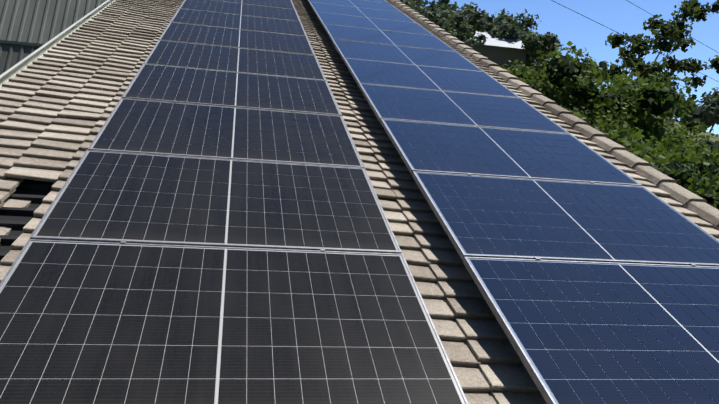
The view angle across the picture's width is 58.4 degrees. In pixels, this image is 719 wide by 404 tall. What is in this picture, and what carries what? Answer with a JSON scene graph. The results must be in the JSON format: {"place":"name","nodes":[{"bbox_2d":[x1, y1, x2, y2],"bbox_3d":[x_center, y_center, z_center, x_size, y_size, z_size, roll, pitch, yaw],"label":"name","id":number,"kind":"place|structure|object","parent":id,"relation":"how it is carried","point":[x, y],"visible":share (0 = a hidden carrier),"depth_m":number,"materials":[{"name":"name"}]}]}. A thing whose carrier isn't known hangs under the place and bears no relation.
{"place":"outdoors","nodes":[
{"label":"outdoors","id":0,"kind":"place"},
{"bbox_2d":[0,0,106,74],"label":"ribbed cladding","id":1,"kind":"structure","parent":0,"point":[28,27],"depth_m":13.60,"materials":[{"name":"grey metal"}]},
{"bbox_2d":[0,0,120,86],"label":"gutter","id":2,"kind":"object","parent":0,"point":[11,72],"visible":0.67,"depth_m":6.76,"materials":[{"name":"white metal"}]},
{"bbox_2d":[0,0,531,260],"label":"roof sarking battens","id":3,"kind":"object","parent":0,"point":[35,193],"depth_m":3.56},
{"bbox_2d":[422,0,718,133],"label":"sky","id":4,"kind":"structure","parent":0,"point":[621,16],"materials":[{"name":"blue"}]},
{"bbox_2d":[509,69,718,141],"bbox_3d":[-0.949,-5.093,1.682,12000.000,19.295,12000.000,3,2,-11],"label":"ground","id":5,"kind":"structure","parent":0,"point":[705,134],"depth_m":63.43,"materials":[{"name":"green plant"}]},
{"bbox_2d":[470,31,525,68],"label":"neighbour house","id":6,"kind":"structure","parent":5,"relation":"on","point":[500,51],"depth_m":71.25,"materials":[{"name":"grey"}]},
{"bbox_2d":[400,0,718,132],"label":"hillside trees","id":7,"kind":"object","parent":5,"relation":"on","point":[453,12],"depth_m":72.64,"materials":[{"name":"green plant"}]},
{"bbox_2d":[500,41,718,209],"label":"boundary trees","id":8,"kind":"object","parent":5,"relation":"on","point":[630,113],"depth_m":19.93,"materials":[{"name":"green plant"}]},
{"bbox_2d":[599,0,718,134],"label":"gum trees","id":9,"kind":"object","parent":5,"relation":"on","point":[655,47],"depth_m":45.54,"materials":[{"name":"green plant"}]},
{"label":"house walls","id":10,"kind":"object","parent":5,"relation":"on","visible":0},
{"bbox_2d":[0,0,718,403],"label":"roof tiles","id":11,"kind":"object","parent":10,"relation":"on","point":[60,100],"visible":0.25,"depth_m":4.58,"materials":[{"name":"beige tile"}]},
{"bbox_2d":[0,0,467,403],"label":"solar panels","id":12,"kind":"object","parent":11,"relation":"on","point":[213,226],"visible":1,"depth_m":2.93,"materials":[{"name":"glass"}]},
{"bbox_2d":[307,0,718,403],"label":"solar panels","id":13,"kind":"object","parent":11,"relation":"on","point":[594,275],"visible":1,"depth_m":3.76,"materials":[{"name":"glass"}]},
{"bbox_2d":[391,0,718,230],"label":"roof ridge","id":14,"kind":"structure","parent":11,"relation":"on","point":[698,205],"depth_m":6.15,"materials":[{"name":"beige tile"}]},
{"bbox_2d":[551,0,718,81],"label":"power lines","id":15,"kind":"object","parent":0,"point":[638,42],"visible":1,"depth_m":27.06,"materials":[{"name":"black"}]}
]}

